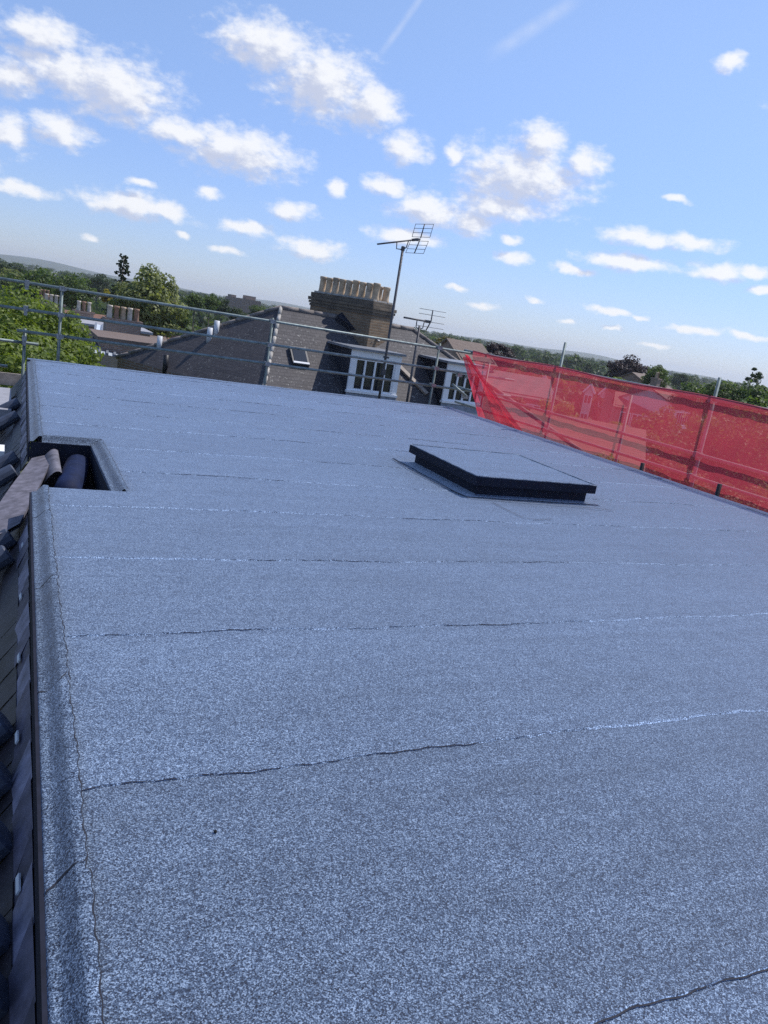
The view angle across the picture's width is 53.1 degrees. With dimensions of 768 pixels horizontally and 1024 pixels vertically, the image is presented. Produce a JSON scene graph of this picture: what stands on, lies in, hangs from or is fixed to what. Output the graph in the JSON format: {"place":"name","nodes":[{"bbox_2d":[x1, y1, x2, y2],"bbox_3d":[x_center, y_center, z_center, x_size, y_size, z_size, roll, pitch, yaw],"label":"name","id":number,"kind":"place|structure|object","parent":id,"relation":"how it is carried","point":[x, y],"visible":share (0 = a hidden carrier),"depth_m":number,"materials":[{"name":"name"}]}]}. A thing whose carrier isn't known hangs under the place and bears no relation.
{"place":"outdoors","nodes":[
{"label":"outdoors","id":0,"kind":"place"},
{"bbox_2d":[102,305,142,334],"bbox_3d":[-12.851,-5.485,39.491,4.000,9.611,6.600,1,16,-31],"label":"chimney","id":1,"kind":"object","parent":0,"point":[111,327],"depth_m":37.86,"materials":[{"name":"brick"}]},
{"bbox_2d":[224,294,260,319],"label":"brick block","id":2,"kind":"structure","parent":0,"point":[245,303],"depth_m":232.90,"materials":[{"name":"grey brick"}]},
{"bbox_2d":[115,276,552,429],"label":"slate roof house","id":3,"kind":"structure","parent":0,"point":[344,305],"depth_m":21.22,"materials":[{"name":"brick"}]},
{"bbox_2d":[289,346,309,367],"bbox_3d":[-2.231,-4.085,20.230,0.460,0.475,0.555,2,15,-27],"label":"roof window","id":4,"kind":"structure","parent":3,"relation":"in","point":[299,358],"depth_m":20.14,"materials":[{"name":"grey glass"}]},
{"bbox_2d":[345,349,401,397],"bbox_3d":[-0.253,-3.628,20.187,1.480,1.099,0.135,2,15,-27],"label":"window","id":5,"kind":"structure","parent":3,"relation":"in","point":[359,385],"depth_m":20.19,"materials":[{"name":"white paint"}]},
{"bbox_2d":[377,224,433,398],"bbox_3d":[0.021,-4.416,19.096,1.370,5.472,0.710,2,15,-27],"label":"television aerial","id":6,"kind":"object","parent":3,"relation":"attached to","point":[386,357],"visible":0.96,"depth_m":18.79,"materials":[{"name":"metal"}]},
{"bbox_2d":[400,365,428,394],"bbox_3d":[0.811,-3.703,21.565,1.025,0.702,0.134,15,15,21],"label":"timber board","id":7,"kind":"object","parent":3,"relation":"on","point":[406,373],"visible":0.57,"depth_m":21.54,"materials":[{"name":"white wood"}]},
{"bbox_2d":[403,308,445,401],"bbox_3d":[0.686,-3.433,19.713,1.229,3.509,0.372,1,16,-33],"label":"television aerial","id":8,"kind":"object","parent":3,"relation":"attached to","point":[415,351],"visible":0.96,"depth_m":19.48,"materials":[{"name":"metal"}]},
{"bbox_2d":[440,363,475,406],"bbox_3d":[2.248,-3.531,21.442,1.340,1.079,0.135,2,15,-27],"label":"window","id":9,"kind":"structure","parent":3,"relation":"in","point":[448,395],"depth_m":21.35,"materials":[{"name":"white paint"}]},
{"bbox_2d":[0,266,708,588],"bbox_3d":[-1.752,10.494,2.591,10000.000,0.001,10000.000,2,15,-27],"label":"ground","id":10,"kind":"structure","parent":0,"point":[100,298],"depth_m":682.07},
{"bbox_2d":[0,263,19,290],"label":"broadleaf tree","id":11,"kind":"object","parent":10,"relation":"on","point":[3,265],"visible":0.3,"depth_m":128.80,"materials":[{"name":"green plant"}]},
{"bbox_2d":[0,268,23,296],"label":"broadleaf tree","id":12,"kind":"object","parent":10,"relation":"on","point":[2,282],"visible":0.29,"depth_m":103.71,"materials":[{"name":"green plant"}]},
{"bbox_2d":[12,267,28,274],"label":"broadleaf tree","id":13,"kind":"object","parent":10,"relation":"on","point":[18,268],"visible":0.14,"depth_m":147.50,"materials":[{"name":"green plant"}]},
{"bbox_2d":[0,267,61,307],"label":"broadleaf tree","id":14,"kind":"object","parent":10,"relation":"on","point":[42,276],"visible":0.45,"depth_m":82.83,"materials":[{"name":"green plant"}]},
{"bbox_2d":[0,330,77,471],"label":"broadleaf tree","id":15,"kind":"object","parent":10,"relation":"on","point":[12,360],"visible":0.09,"depth_m":15.29,"materials":[{"name":"green plant"}]},
{"bbox_2d":[0,282,105,366],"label":"broadleaf tree","id":16,"kind":"object","parent":10,"relation":"on","point":[13,320],"visible":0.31,"depth_m":20.93,"materials":[{"name":"green plant"}]},
{"bbox_2d":[43,310,95,585],"bbox_3d":[-10.817,-1.549,24.544,2.820,9.797,2.966,2,15,-27],"label":"broadleaf tree","id":17,"kind":"object","parent":10,"relation":"on","point":[74,319],"visible":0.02,"depth_m":23.26,"materials":[{"name":"green plant"}]},
{"bbox_2d":[48,272,96,310],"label":"broadleaf tree","id":18,"kind":"object","parent":10,"relation":"on","point":[72,297],"visible":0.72,"depth_m":79.86,"materials":[{"name":"green plant"}]},
{"bbox_2d":[55,349,92,364],"bbox_3d":[-8.133,0.461,19.482,1.628,9.200,1.622,17,15,27],"label":"broadleaf tree","id":19,"kind":"object","parent":10,"relation":"on","point":[87,360],"visible":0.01,"depth_m":18.42,"materials":[{"name":"green plant"}]},
{"bbox_2d":[37,289,112,318],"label":"terrace house","id":20,"kind":"structure","parent":10,"relation":"on","point":[98,316],"depth_m":73.96,"materials":[{"name":"brown brick"}]},
{"bbox_2d":[85,273,111,300],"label":"broadleaf tree","id":21,"kind":"object","parent":10,"relation":"on","point":[101,282],"visible":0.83,"depth_m":180.86,"materials":[{"name":"green plant"}]},
{"bbox_2d":[41,293,157,335],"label":"terrace house","id":22,"kind":"structure","parent":10,"relation":"on","point":[51,298],"depth_m":54.48,"materials":[{"name":"brick"}]},
{"bbox_2d":[91,322,117,367],"bbox_3d":[-13.579,-4.458,37.160,1.409,8.513,10.196,4,15,-21],"label":"glazed extension","id":23,"kind":"object","parent":10,"relation":"on","point":[109,359],"visible":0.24,"depth_m":31.91,"materials":[{"name":"glass"}]},
{"bbox_2d":[99,288,113,316],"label":"broadleaf tree","id":24,"kind":"object","parent":10,"relation":"on","point":[104,298],"visible":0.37,"depth_m":72.98,"materials":[{"name":"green plant"}]},
{"bbox_2d":[76,319,152,346],"bbox_3d":[-17.876,-7.997,49.564,4.300,8.051,5.300,2,15,-27],"label":"flat roof extension","id":25,"kind":"object","parent":10,"relation":"on","point":[144,331],"visible":0.14,"depth_m":47.15,"materials":[{"name":"brick"}]},
{"bbox_2d":[100,253,130,318],"bbox_3d":[-21.987,-14.596,63.307,2.826,12.879,2.884,8,14,-7],"label":"conifer tree","id":26,"kind":"object","parent":10,"relation":"on","point":[123,270],"visible":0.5,"depth_m":62.05,"materials":[{"name":"green plant"}]},
{"bbox_2d":[72,300,166,339],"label":"terrace house","id":27,"kind":"structure","parent":10,"relation":"on","point":[84,312],"depth_m":49.96,"materials":[{"name":"brick"}]},
{"bbox_2d":[89,329,163,353],"bbox_3d":[-12.080,-3.840,35.775,3.300,8.463,4.300,2,15,-27],"label":"flat roof extension","id":28,"kind":"object","parent":10,"relation":"on","point":[121,338],"visible":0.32,"depth_m":33.05,"materials":[{"name":"brick"}]},
{"bbox_2d":[107,263,188,338],"bbox_3d":[-18.270,-12.626,58.857,5.969,12.408,5.529,2,15,-27],"label":"broadleaf tree","id":29,"kind":"object","parent":10,"relation":"on","point":[152,286],"visible":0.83,"depth_m":56.84,"materials":[{"name":"green plant"}]},
{"bbox_2d":[173,310,192,334],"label":"broadleaf tree","id":30,"kind":"object","parent":10,"relation":"on","point":[182,323],"visible":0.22,"depth_m":66.74,"materials":[{"name":"green plant"}]},
{"bbox_2d":[180,293,205,331],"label":"broadleaf tree","id":31,"kind":"object","parent":10,"relation":"on","point":[194,300],"visible":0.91,"depth_m":80.94,"materials":[{"name":"green plant"}]},
{"bbox_2d":[202,293,220,326],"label":"broadleaf tree","id":32,"kind":"object","parent":10,"relation":"on","point":[212,302],"visible":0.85,"depth_m":96.27,"materials":[{"name":"green plant"}]},
{"bbox_2d":[214,299,230,320],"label":"broadleaf tree","id":33,"kind":"object","parent":10,"relation":"on","point":[222,307],"visible":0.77,"depth_m":116.65,"materials":[{"name":"green plant"}]},
{"bbox_2d":[227,306,247,319],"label":"broadleaf tree","id":34,"kind":"object","parent":10,"relation":"on","point":[236,311],"visible":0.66,"depth_m":107.74,"materials":[{"name":"green plant"}]},
{"bbox_2d":[248,305,265,314],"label":"broadleaf tree","id":35,"kind":"object","parent":10,"relation":"on","point":[255,308],"visible":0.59,"depth_m":138.60,"materials":[{"name":"green plant"}]},
{"bbox_2d":[0,258,767,416],"bbox_3d":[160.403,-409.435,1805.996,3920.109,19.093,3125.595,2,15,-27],"label":"distant woodland","id":36,"kind":"object","parent":10,"relation":"on","point":[600,368],"visible":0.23,"depth_m":339.88,"materials":[{"name":"green plant"}]},
{"bbox_2d":[434,335,452,344],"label":"broadleaf tree","id":37,"kind":"object","parent":10,"relation":"on","point":[439,340],"visible":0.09,"depth_m":78.44,"materials":[{"name":"green plant"}]},
{"bbox_2d":[438,338,487,362],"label":"terrace house","id":38,"kind":"structure","parent":10,"relation":"on","point":[455,344],"depth_m":62.16,"materials":[{"name":"brick"}]},
{"bbox_2d":[485,342,515,357],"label":"broadleaf tree","id":39,"kind":"object","parent":10,"relation":"on","point":[493,348],"visible":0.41,"depth_m":69.21,"materials":[{"name":"green plant"}]},
{"bbox_2d":[534,356,553,364],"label":"broadleaf tree","id":40,"kind":"object","parent":10,"relation":"on","point":[545,361],"visible":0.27,"depth_m":228.58,"materials":[{"name":"green plant"}]},
{"bbox_2d":[569,362,596,374],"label":"broadleaf tree","id":41,"kind":"object","parent":10,"relation":"on","point":[587,368],"visible":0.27,"depth_m":259.55,"materials":[{"name":"green plant"}]},
{"bbox_2d":[613,377,624,391],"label":"broadleaf tree","id":42,"kind":"object","parent":10,"relation":"on","point":[618,382],"visible":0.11,"depth_m":86.23,"materials":[{"name":"green plant"}]},
{"bbox_2d":[604,354,650,377],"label":"broadleaf tree","id":43,"kind":"object","parent":10,"relation":"on","point":[625,365],"visible":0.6,"depth_m":95.07,"materials":[{"name":"brown plant"}]},
{"bbox_2d":[626,372,661,448],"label":"terrace house","id":44,"kind":"structure","parent":10,"relation":"on","point":[656,381],"depth_m":79.00,"materials":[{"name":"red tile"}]},
{"bbox_2d":[640,364,671,387],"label":"broadleaf tree","id":45,"kind":"object","parent":10,"relation":"on","point":[652,371],"visible":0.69,"depth_m":80.58,"materials":[{"name":"green plant"}]},
{"bbox_2d":[671,373,690,389],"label":"broadleaf tree","id":46,"kind":"object","parent":10,"relation":"on","point":[680,378],"visible":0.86,"depth_m":213.47,"materials":[{"name":"green plant"}]},
{"bbox_2d":[681,381,705,393],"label":"broadleaf tree","id":47,"kind":"object","parent":10,"relation":"on","point":[689,387],"visible":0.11,"depth_m":65.06,"materials":[{"name":"green plant"}]},
{"bbox_2d":[698,379,751,400],"bbox_3d":[26.826,-5.180,62.186,4.854,10.994,4.428,2,15,-27],"label":"broadleaf tree","id":48,"kind":"object","parent":10,"relation":"on","point":[730,391],"visible":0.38,"depth_m":60.60,"materials":[{"name":"green plant"}]},
{"bbox_2d":[721,395,767,485],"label":"broadleaf tree","id":49,"kind":"object","parent":10,"relation":"on","point":[750,397],"visible":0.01,"depth_m":35.09,"materials":[{"name":"green plant"}]},
{"bbox_2d":[739,379,767,420],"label":"broadleaf tree","id":50,"kind":"object","parent":10,"relation":"on","point":[758,392],"visible":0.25,"depth_m":57.10,"materials":[{"name":"green plant"}]},
{"bbox_2d":[745,367,763,388],"bbox_3d":[28.205,-5.516,61.866,1.493,12.228,1.986,17,16,29],"label":"broadleaf tree","id":51,"kind":"object","parent":10,"relation":"on","point":[759,377],"visible":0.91,"depth_m":60.30,"materials":[{"name":"green plant"}]},
{"bbox_2d":[0,254,726,380],"bbox_3d":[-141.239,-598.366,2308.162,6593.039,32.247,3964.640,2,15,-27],"label":"hills","id":52,"kind":"structure","parent":0,"point":[38,262],"depth_m":2791.33,"materials":[{"name":"leaves"},{"name":"grass"}]},
{"bbox_2d":[0,358,767,1023],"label":"flat roof house","id":53,"kind":"structure","parent":0,"point":[422,714],"depth_m":2.93,"materials":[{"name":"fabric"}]},
{"bbox_2d":[0,455,48,533],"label":"roof board","id":54,"kind":"object","parent":53,"relation":"on","point":[14,504],"visible":0.91,"depth_m":5.70,"materials":[{"name":"grey wood"}]},
{"bbox_2d":[44,449,61,481],"bbox_3d":[-2.786,-0.360,6.481,0.160,0.218,0.620,2,15,-27],"label":"curled offcut","id":55,"kind":"object","parent":53,"relation":"on","point":[52,458],"visible":0.81,"depth_m":6.42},
{"bbox_2d":[54,454,89,488],"bbox_3d":[-2.597,-0.257,6.398,0.214,0.275,0.902,5,14,-17],"label":"blue bundle","id":56,"kind":"object","parent":53,"relation":"on","point":[75,472],"visible":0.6,"depth_m":6.31,"materials":[{"name":"plastic"}]},
{"bbox_2d":[0,277,472,404],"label":"scaffold rail","id":57,"kind":"object","parent":53,"relation":"attached to","point":[11,379],"visible":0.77,"depth_m":13.79,"materials":[{"name":"metal"}]},
{"bbox_2d":[0,0,767,386],"label":"sky","id":58,"kind":"structure","parent":0,"point":[591,176],"materials":[{"name":"blue"}]},
{"bbox_2d":[454,342,764,496],"bbox_3d":[5.229,0.982,9.872,1.438,5.220,16.550,2,15,-27],"label":"scaffold rail","id":59,"kind":"object","parent":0,"point":[717,491],"visible":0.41,"depth_m":12.27,"materials":[{"name":"red plastic mesh netting"},{"name":"galvanised steel"},{"name":"steel"}]},
{"bbox_2d":[463,354,521,430],"bbox_3d":[2.275,-1.793,14.758,0.179,2.080,3.530,2,15,-27],"label":"debris netting","id":60,"kind":"object","parent":59,"relation":"hanging from","point":[481,400],"visible":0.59,"depth_m":15.31,"materials":[{"name":"red plastic"}]},
{"bbox_2d":[472,350,767,512],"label":"debris netting","id":61,"kind":"object","parent":59,"relation":"hanging from","point":[711,441],"visible":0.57,"depth_m":11.55,"materials":[{"name":"red plastic"}]},
{"bbox_2d":[611,372,672,395],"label":"terrace house","id":62,"kind":"structure","parent":0,"point":[633,376],"depth_m":88.14,"materials":[{"name":"brick"}]}
]}

